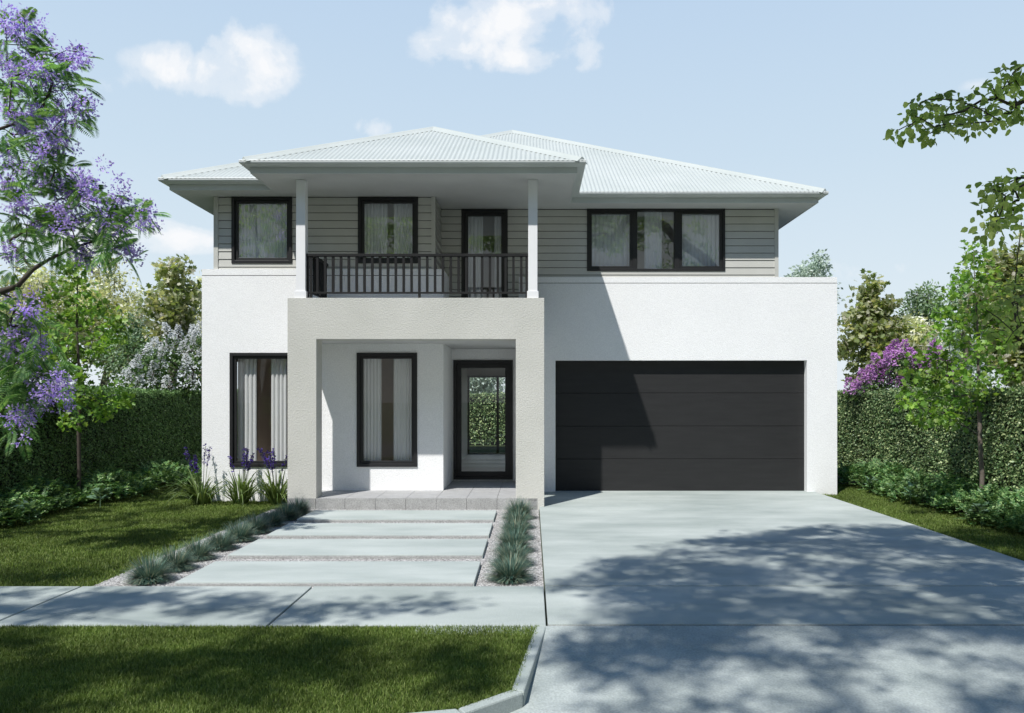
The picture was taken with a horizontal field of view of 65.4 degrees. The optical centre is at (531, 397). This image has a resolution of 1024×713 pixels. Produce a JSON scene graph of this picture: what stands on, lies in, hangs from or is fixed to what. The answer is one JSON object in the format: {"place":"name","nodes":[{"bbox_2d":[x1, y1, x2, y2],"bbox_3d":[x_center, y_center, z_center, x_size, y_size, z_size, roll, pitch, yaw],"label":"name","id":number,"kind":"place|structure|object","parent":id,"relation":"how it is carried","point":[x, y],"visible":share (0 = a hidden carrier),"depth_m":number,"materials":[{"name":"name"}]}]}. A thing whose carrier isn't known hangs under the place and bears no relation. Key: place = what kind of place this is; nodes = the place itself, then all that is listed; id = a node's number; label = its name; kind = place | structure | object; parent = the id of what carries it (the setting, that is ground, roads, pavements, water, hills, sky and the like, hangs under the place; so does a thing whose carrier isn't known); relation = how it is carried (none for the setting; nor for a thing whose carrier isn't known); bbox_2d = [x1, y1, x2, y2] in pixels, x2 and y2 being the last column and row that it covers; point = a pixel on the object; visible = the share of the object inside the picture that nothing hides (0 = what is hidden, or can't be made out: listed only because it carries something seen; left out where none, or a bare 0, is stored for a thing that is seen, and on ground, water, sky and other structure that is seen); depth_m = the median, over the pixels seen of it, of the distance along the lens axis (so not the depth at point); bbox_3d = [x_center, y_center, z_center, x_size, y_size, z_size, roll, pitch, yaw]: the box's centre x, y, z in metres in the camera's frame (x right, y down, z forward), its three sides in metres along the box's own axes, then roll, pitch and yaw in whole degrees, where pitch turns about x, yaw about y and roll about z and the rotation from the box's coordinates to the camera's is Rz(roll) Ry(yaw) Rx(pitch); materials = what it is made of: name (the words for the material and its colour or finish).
{"place":"outdoors","nodes":[
{"label":"outdoors","id":0,"kind":"place"},
{"bbox_2d":[11,478,201,523],"bbox_3d":[-7.700,1.838,15.800,1.400,0.001,16.400,0,0,0],"label":"garden bed","id":1,"kind":"object","parent":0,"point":[163,482],"visible":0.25,"depth_m":15.41,"materials":[{"name":"brown soil"}]},
{"bbox_2d":[21,252,136,504],"bbox_3d":[-7.822,-0.299,13.634,2.457,4.280,1.452,0,0,40],"label":"young tree","id":2,"kind":"object","parent":1,"relation":"on","point":[123,400],"visible":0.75,"depth_m":13.59,"materials":[{"name":"green plant"}]},
{"bbox_2d":[0,623,538,712],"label":"verge","id":3,"kind":"structure","parent":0,"point":[275,676],"depth_m":5.12,"materials":[{"name":"plant"}]},
{"bbox_2d":[414,626,545,712],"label":"kerb","id":4,"kind":"structure","parent":3,"relation":"on","point":[510,701],"depth_m":4.80,"materials":[{"name":"concrete"}]},
{"bbox_2d":[0,586,545,627],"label":"footpath","id":5,"kind":"structure","parent":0,"point":[233,606],"depth_m":6.83,"materials":[{"name":"concrete"}]},
{"bbox_2d":[0,445,1023,625],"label":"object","id":6,"kind":"structure","parent":0,"point":[482,448],"depth_m":10.69,"materials":[{"name":"plant"}]},
{"bbox_2d":[0,309,52,384],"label":"tree","id":7,"kind":"object","parent":6,"relation":"on","point":[13,322],"visible":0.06,"depth_m":23.85,"materials":[{"name":"green plant"}]},
{"bbox_2d":[13,499,43,522],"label":"broadleaf plant","id":8,"kind":"object","parent":6,"relation":"on","point":[31,506],"visible":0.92,"depth_m":11.47,"materials":[{"name":"green plant"}]},
{"bbox_2d":[0,254,91,383],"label":"tree","id":9,"kind":"object","parent":6,"relation":"on","point":[38,279],"visible":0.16,"depth_m":26.62,"materials":[{"name":"green plant"}]},
{"bbox_2d":[0,0,170,461],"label":"jacaranda tree","id":10,"kind":"object","parent":6,"relation":"on","point":[118,217],"visible":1,"depth_m":9.02,"materials":[{"name":"purple plant"}]},
{"bbox_2d":[87,488,111,506],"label":"broadleaf plant","id":11,"kind":"object","parent":6,"relation":"on","point":[103,491],"visible":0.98,"depth_m":13.39,"materials":[{"name":"green plant"}]},
{"bbox_2d":[0,453,201,525],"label":"ground cover","id":12,"kind":"object","parent":6,"relation":"on","point":[48,493],"visible":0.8,"depth_m":13.83,"materials":[{"name":"green plant"}]},
{"bbox_2d":[51,251,155,386],"bbox_3d":[-16.120,-1.858,29.886,4.079,7.581,3.988,0,0,26],"label":"tree","id":13,"kind":"object","parent":6,"relation":"on","point":[122,303],"visible":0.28,"depth_m":29.79,"materials":[{"name":"green plant"}]},
{"bbox_2d":[0,383,237,496],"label":"hedge","id":14,"kind":"object","parent":6,"relation":"on","point":[154,424],"visible":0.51,"depth_m":15.73,"materials":[{"name":"green plant"}]},
{"bbox_2d":[82,309,170,387],"bbox_3d":[-12.975,-0.521,26.066,2.475,4.812,2.908,0,0,35],"label":"tree","id":15,"kind":"object","parent":6,"relation":"on","point":[136,340],"visible":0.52,"depth_m":25.70,"materials":[{"name":"green plant"}]},
{"bbox_2d":[0,483,287,586],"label":"grass","id":16,"kind":"structure","parent":6,"relation":"on","point":[144,520],"depth_m":10.71,"materials":[{"name":"green plant"}]},
{"bbox_2d":[118,319,201,399],"bbox_3d":[-8.623,-0.006,18.991,2.510,3.692,1.794,0,0,0],"label":"lilac bush","id":17,"kind":"object","parent":6,"relation":"on","point":[177,351],"visible":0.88,"depth_m":18.67,"materials":[{"name":"white plant"}]},
{"bbox_2d":[134,254,201,386],"bbox_3d":[-10.260,-1.115,22.986,1.982,6.081,1.881,0,0,0],"label":"tree","id":18,"kind":"object","parent":6,"relation":"on","point":[170,307],"visible":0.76,"depth_m":22.70,"materials":[{"name":"green plant"}]},
{"bbox_2d":[181,270,201,385],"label":"tree","id":19,"kind":"object","parent":6,"relation":"on","point":[200,309],"visible":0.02,"depth_m":30.75,"materials":[{"name":"green plant"}]},
{"bbox_2d":[158,444,235,505],"bbox_3d":[-5.726,1.421,13.815,1.398,1.257,1.428,0,0,0],"label":"iris clump","id":20,"kind":"object","parent":6,"relation":"on","point":[200,494],"visible":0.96,"depth_m":13.74,"materials":[{"name":"green plant"}]},
{"bbox_2d":[211,447,267,504],"bbox_3d":[-5.004,1.381,13.839,1.244,1.035,1.506,0,0,28],"label":"iris clump","id":21,"kind":"object","parent":6,"relation":"on","point":[245,497],"visible":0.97,"depth_m":13.72,"materials":[{"name":"green plant"}]},
{"bbox_2d":[234,448,287,504],"bbox_3d":[-4.430,1.448,13.793,1.458,1.221,1.380,0,0,-30],"label":"iris clump","id":22,"kind":"object","parent":6,"relation":"on","point":[275,493],"visible":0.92,"depth_m":13.69,"materials":[{"name":"green plant"}]},
{"bbox_2d":[94,509,543,587],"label":"gravel","id":23,"kind":"structure","parent":6,"relation":"on","point":[224,554],"depth_m":9.02,"materials":[{"name":"grey gravel"}]},
{"bbox_2d":[120,551,177,585],"bbox_3d":[-3.804,1.675,7.920,0.580,0.307,0.581,0,0,0],"label":"fescue tuft","id":24,"kind":"object","parent":23,"relation":"on","point":[148,571],"visible":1,"depth_m":7.85,"materials":[{"name":"green plant"}]},
{"bbox_2d":[149,542,200,572],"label":"fescue tuft","id":25,"kind":"object","parent":23,"relation":"on","point":[180,560],"visible":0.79,"depth_m":8.42,"materials":[{"name":"green plant"}]},
{"bbox_2d":[175,535,221,560],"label":"fescue tuft","id":26,"kind":"object","parent":23,"relation":"on","point":[203,550],"visible":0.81,"depth_m":8.98,"materials":[{"name":"green plant"}]},
{"bbox_2d":[202,528,240,550],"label":"fescue tuft","id":27,"kind":"object","parent":23,"relation":"on","point":[222,542],"visible":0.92,"depth_m":9.56,"materials":[{"name":"green plant"}]},
{"bbox_2d":[220,517,260,541],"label":"fescue tuft","id":28,"kind":"object","parent":23,"relation":"on","point":[243,533],"visible":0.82,"depth_m":10.12,"materials":[{"name":"green plant"}]},
{"bbox_2d":[241,513,273,533],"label":"fescue tuft","id":29,"kind":"object","parent":23,"relation":"on","point":[260,524],"visible":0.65,"depth_m":10.74,"materials":[{"name":"plant"}]},
{"bbox_2d":[258,506,287,525],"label":"fescue tuft","id":30,"kind":"object","parent":23,"relation":"on","point":[276,520],"visible":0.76,"depth_m":11.33,"materials":[{"name":"green plant"}]},
{"bbox_2d":[269,499,301,520],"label":"fescue tuft","id":31,"kind":"object","parent":23,"relation":"on","point":[290,512],"visible":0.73,"depth_m":11.90,"materials":[{"name":"green plant"}]},
{"bbox_2d":[282,497,312,514],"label":"fescue tuft","id":32,"kind":"object","parent":23,"relation":"on","point":[303,507],"visible":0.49,"depth_m":12.43,"materials":[{"name":"green plant"}]},
{"bbox_2d":[175,561,480,586],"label":"paving slab","id":33,"kind":"structure","parent":23,"relation":"on","point":[340,573],"depth_m":8.08,"materials":[{"name":"concrete"}]},
{"bbox_2d":[228,539,487,558],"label":"paving slab","id":34,"kind":"structure","parent":23,"relation":"on","point":[366,549],"depth_m":9.36,"materials":[{"name":"concrete"}]},
{"bbox_2d":[267,523,492,538],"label":"paving slab","id":35,"kind":"structure","parent":23,"relation":"on","point":[385,531],"depth_m":10.62,"materials":[{"name":"concrete"}]},
{"bbox_2d":[297,510,496,521],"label":"paving slab","id":36,"kind":"structure","parent":23,"relation":"on","point":[401,516],"depth_m":11.96,"materials":[{"name":"concrete"}]},
{"bbox_2d":[482,550,537,583],"bbox_3d":[-0.212,1.679,7.977,0.612,0.298,0.611,0,0,-43],"label":"fescue tuft","id":37,"kind":"object","parent":23,"relation":"on","point":[511,571],"visible":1,"depth_m":7.90,"materials":[{"name":"green plant"}]},
{"bbox_2d":[488,540,536,564],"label":"fescue tuft","id":38,"kind":"object","parent":23,"relation":"on","point":[508,551],"visible":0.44,"depth_m":8.69,"materials":[{"name":"green plant"}]},
{"bbox_2d":[492,524,536,552],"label":"fescue tuft","id":39,"kind":"object","parent":23,"relation":"on","point":[510,537],"visible":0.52,"depth_m":9.45,"materials":[{"name":"green plant"}]},
{"bbox_2d":[497,508,535,528],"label":"fescue tuft","id":40,"kind":"object","parent":23,"relation":"on","point":[518,515],"visible":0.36,"depth_m":11.16,"materials":[{"name":"green plant"}]},
{"bbox_2d":[497,515,536,538],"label":"fescue tuft","id":41,"kind":"object","parent":23,"relation":"on","point":[509,526],"visible":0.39,"depth_m":10.31,"materials":[{"name":"green plant"}]},
{"bbox_2d":[500,495,539,518],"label":"fescue tuft","id":42,"kind":"object","parent":23,"relation":"on","point":[524,506],"visible":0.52,"depth_m":12.05,"materials":[{"name":"green plant"}]},
{"bbox_2d":[470,391,504,444],"bbox_3d":[-0.456,0.786,31.460,15.668,2.178,1.280,0,0,0],"label":"hedge","id":43,"kind":"object","parent":6,"relation":"on","point":[483,418],"visible":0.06,"depth_m":31.07,"materials":[{"name":"green plant"}]},
{"bbox_2d":[470,378,504,396],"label":"tree","id":44,"kind":"object","parent":6,"relation":"on","point":[480,385],"visible":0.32,"depth_m":33.36,"materials":[{"name":"green plant"}]},
{"bbox_2d":[158,126,836,509],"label":"house","id":45,"kind":"structure","parent":6,"relation":"on","point":[672,374],"depth_m":14.89,"materials":[{"name":"paint"}]},
{"bbox_2d":[238,359,244,460],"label":"curtain","id":46,"kind":"object","parent":45,"relation":"attached to","point":[241,403],"visible":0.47,"depth_m":14.51,"materials":[{"name":"white fabric"}]},
{"bbox_2d":[245,359,256,460],"bbox_3d":[-5.067,0.365,14.363,0.218,2.490,0.046,0,0,0],"label":"curtain","id":47,"kind":"object","parent":45,"relation":"attached to","point":[251,405],"visible":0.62,"depth_m":14.35,"materials":[{"name":"white fabric"}]},
{"bbox_2d":[230,353,287,466],"bbox_3d":[-4.817,0.210,14.208,1.105,2.030,0.105,0,0,0],"label":"window","id":48,"kind":"structure","parent":45,"relation":"in","point":[233,356],"depth_m":14.19,"materials":[{"name":"black metal"}]},
{"bbox_2d":[231,197,292,262],"bbox_3d":[-4.819,-2.998,14.267,1.082,1.187,0.105,0,0,0],"label":"window","id":49,"kind":"structure","parent":45,"relation":"in","point":[235,201],"depth_m":14.21,"materials":[{"name":"black metal"}]},
{"bbox_2d":[239,204,286,257],"bbox_3d":[-4.825,-2.675,14.394,1.150,1.810,0.028,0,0,0],"label":"curtain","id":50,"kind":"object","parent":45,"relation":"attached to","point":[262,230],"visible":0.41,"depth_m":14.38,"materials":[{"name":"white fabric"}]},
{"bbox_2d":[271,359,285,460],"bbox_3d":[-4.463,0.365,14.364,0.476,2.490,0.047,0,0,0],"label":"curtain","id":51,"kind":"object","parent":45,"relation":"attached to","point":[278,405],"visible":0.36,"depth_m":14.35,"materials":[{"name":"white fabric"}]},
{"bbox_2d":[364,359,380,460],"bbox_3d":[-2.899,0.365,14.334,0.395,2.490,0.029,0,0,0],"label":"curtain","id":52,"kind":"object","parent":45,"relation":"attached to","point":[372,409],"visible":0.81,"depth_m":14.32,"materials":[{"name":"white fabric"}]},
{"bbox_2d":[365,204,386,257],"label":"curtain","id":53,"kind":"object","parent":45,"relation":"attached to","point":[375,228],"visible":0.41,"depth_m":14.38,"materials":[{"name":"white fabric"}]},
{"bbox_2d":[357,353,416,466],"bbox_3d":[-2.574,0.210,14.208,1.074,2.030,0.105,0,0,0],"label":"window","id":54,"kind":"structure","parent":45,"relation":"in","point":[360,356],"depth_m":14.16,"materials":[{"name":"black metal"}]},
{"bbox_2d":[358,197,417,262],"bbox_3d":[-2.567,-2.998,14.267,1.073,1.187,0.105,0,0,0],"label":"window","id":55,"kind":"structure","parent":45,"relation":"in","point":[362,201],"depth_m":14.21,"materials":[{"name":"black metal"}]},
{"bbox_2d":[394,359,411,460],"bbox_3d":[-2.298,0.365,14.334,0.371,2.490,0.028,0,0,0],"label":"curtain","id":56,"kind":"object","parent":45,"relation":"attached to","point":[402,409],"visible":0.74,"depth_m":14.32,"materials":[{"name":"white fabric"}]},
{"bbox_2d":[394,204,411,257],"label":"curtain","id":57,"kind":"object","parent":45,"relation":"attached to","point":[402,228],"visible":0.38,"depth_m":14.38,"materials":[{"name":"white fabric"}]},
{"bbox_2d":[468,217,482,297],"bbox_3d":[-1.134,-2.610,15.314,0.400,1.940,0.028,0,0,0],"label":"curtain","id":58,"kind":"object","parent":45,"relation":"attached to","point":[475,235],"visible":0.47,"depth_m":15.30,"materials":[{"name":"white fabric"}]},
{"bbox_2d":[453,360,512,478],"bbox_3d":[-0.961,0.433,15.830,1.178,2.365,0.140,0,0,0],"label":"front door","id":59,"kind":"structure","parent":45,"relation":"in","point":[458,365],"depth_m":15.83,"materials":[{"name":"black metal"}]},
{"bbox_2d":[461,209,507,297],"bbox_3d":[-0.894,-2.615,15.178,0.880,1.950,0.105,0,0,0],"label":"balcony door","id":60,"kind":"structure","parent":45,"relation":"in","point":[465,213],"depth_m":15.16,"materials":[{"name":"black metal"}]},
{"bbox_2d":[468,376,504,453],"bbox_3d":[0.325,0.490,22.940,4.330,2.260,0.080,0,0,0],"label":"window","id":61,"kind":"structure","parent":45,"relation":"in","point":[497,377],"depth_m":22.90,"materials":[{"name":"black metal"}]},
{"bbox_2d":[495,217,500,297],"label":"curtain","id":62,"kind":"object","parent":45,"relation":"attached to","point":[497,235],"visible":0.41,"depth_m":15.30,"materials":[{"name":"white fabric"}]},
{"bbox_2d":[592,215,628,265],"bbox_3d":[1.527,-2.675,15.315,0.950,1.810,0.029,0,0,0],"label":"curtain","id":63,"kind":"object","parent":45,"relation":"attached to","point":[610,240],"visible":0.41,"depth_m":15.30,"materials":[{"name":"white fabric"}]},
{"bbox_2d":[644,212,661,268],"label":"curtain","id":64,"kind":"object","parent":45,"relation":"attached to","point":[652,240],"visible":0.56,"depth_m":15.33,"materials":[{"name":"white fabric"}]},
{"bbox_2d":[587,209,724,270],"bbox_3d":[2.364,-3.006,15.182,2.625,1.183,0.115,0,0,0],"label":"window","id":65,"kind":"structure","parent":45,"relation":"in","point":[632,213],"depth_m":15.15,"materials":[{"name":"black metal"}]},
{"bbox_2d":[555,361,803,490],"bbox_3d":[2.839,0.490,15.295,4.874,2.620,0.050,0,0,0],"label":"garage door","id":66,"kind":"structure","parent":45,"relation":"in","point":[620,425],"depth_m":15.27,"materials":[{"name":"metal"}]},
{"bbox_2d":[682,215,718,265],"bbox_3d":[3.251,-2.675,15.315,0.850,1.810,0.029,0,0,0],"label":"curtain","id":67,"kind":"object","parent":45,"relation":"attached to","point":[700,240],"visible":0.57,"depth_m":15.30,"materials":[{"name":"white fabric"}]},
{"bbox_2d":[783,249,845,303],"bbox_3d":[13.945,-2.732,39.923,3.206,9.328,3.495,0,0,0],"label":"tree","id":68,"kind":"object","parent":6,"relation":"on","point":[811,269],"visible":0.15,"depth_m":39.56,"materials":[{"name":"green plant"}]},
{"bbox_2d":[864,475,877,492],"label":"broadleaf plant","id":69,"kind":"object","parent":6,"relation":"on","point":[871,477],"visible":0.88,"depth_m":15.26,"materials":[{"name":"green plant"}]},
{"bbox_2d":[837,268,915,389],"bbox_3d":[9.139,-0.793,21.467,2.097,5.422,2.150,0,0,0],"label":"tree","id":70,"kind":"object","parent":6,"relation":"on","point":[876,327],"visible":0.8,"depth_m":21.12,"materials":[{"name":"green plant"}]},
{"bbox_2d":[842,338,966,401],"bbox_3d":[8.791,0.235,18.415,3.344,3.209,1.958,0,0,0],"label":"lilac bush","id":71,"kind":"object","parent":6,"relation":"on","point":[880,375],"visible":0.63,"depth_m":17.92,"materials":[{"name":"purple plant"}]},
{"bbox_2d":[900,481,921,504],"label":"broadleaf plant","id":72,"kind":"object","parent":6,"relation":"on","point":[909,487],"visible":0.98,"depth_m":13.59,"materials":[{"name":"green plant"}]},
{"bbox_2d":[889,311,951,386],"bbox_3d":[12.914,-0.504,26.932,2.494,4.836,3.044,0,0,0],"label":"tree","id":73,"kind":"object","parent":6,"relation":"on","point":[917,337],"visible":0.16,"depth_m":26.57,"materials":[{"name":"green plant"}]},
{"bbox_2d":[823,483,1023,560],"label":"grass","id":74,"kind":"structure","parent":6,"relation":"on","point":[854,494],"depth_m":11.95,"materials":[{"name":"green plant"}]},
{"bbox_2d":[897,279,950,340],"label":"tree","id":75,"kind":"object","parent":6,"relation":"on","point":[925,303],"visible":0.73,"depth_m":30.64,"materials":[{"name":"green plant"}]},
{"bbox_2d":[837,474,1018,530],"bbox_3d":[7.060,1.838,16.000,0.880,0.001,16.000,0,0,0],"label":"garden bed","id":76,"kind":"object","parent":6,"relation":"on","point":[962,511],"depth_m":14.28,"materials":[{"name":"brown soil"}]},
{"bbox_2d":[893,239,1022,491],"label":"young tree","id":77,"kind":"object","parent":76,"relation":"on","point":[976,356],"visible":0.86,"depth_m":12.18,"materials":[{"name":"green plant"}]},
{"bbox_2d":[837,383,1023,513],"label":"hedge","id":78,"kind":"object","parent":6,"relation":"on","point":[871,424],"visible":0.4,"depth_m":14.59,"materials":[{"name":"green plant"}]},
{"bbox_2d":[837,458,1023,531],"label":"ground cover","id":79,"kind":"object","parent":6,"relation":"on","point":[890,477],"visible":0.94,"depth_m":13.21,"materials":[{"name":"green plant"}]},
{"bbox_2d":[919,310,999,388],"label":"tree","id":80,"kind":"object","parent":6,"relation":"on","point":[968,366],"visible":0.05,"depth_m":43.63,"materials":[{"name":"green plant"}]},
{"bbox_2d":[942,253,983,384],"bbox_3d":[16.373,-1.777,29.988,1.565,7.362,1.673,0,0,0],"label":"tree","id":81,"kind":"object","parent":6,"relation":"on","point":[956,300],"visible":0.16,"depth_m":29.99,"materials":[{"name":"green plant"}]},
{"bbox_2d":[969,502,991,525],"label":"broadleaf plant","id":82,"kind":"object","parent":6,"relation":"on","point":[978,507],"visible":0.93,"depth_m":11.39,"materials":[{"name":"green plant"}]},
{"bbox_2d":[952,226,1023,387],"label":"tree","id":83,"kind":"object","parent":6,"relation":"on","point":[1005,260],"visible":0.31,"depth_m":18.76,"materials":[{"name":"green plant"}]},
{"bbox_2d":[0,0,1023,394],"label":"sky","id":84,"kind":"structure","parent":0,"point":[806,92],"materials":[{"name":"blue"}]},
{"bbox_2d":[416,626,1023,712],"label":"crossover","id":85,"kind":"object","parent":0,"point":[779,669],"visible":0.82,"depth_m":5.40,"materials":[{"name":"concrete"}]},
{"bbox_2d":[539,491,1023,625],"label":"driveway","id":86,"kind":"structure","parent":0,"point":[707,558],"depth_m":8.46,"materials":[{"name":"concrete"}]},
{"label":"verge","id":87,"kind":"structure","parent":0,"visible":0},
{"bbox_2d":[883,60,1023,354],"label":"street tree","id":88,"kind":"object","parent":87,"relation":"on","point":[1015,82],"visible":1,"depth_m":5.56,"materials":[{"name":"green plant"}]}
]}

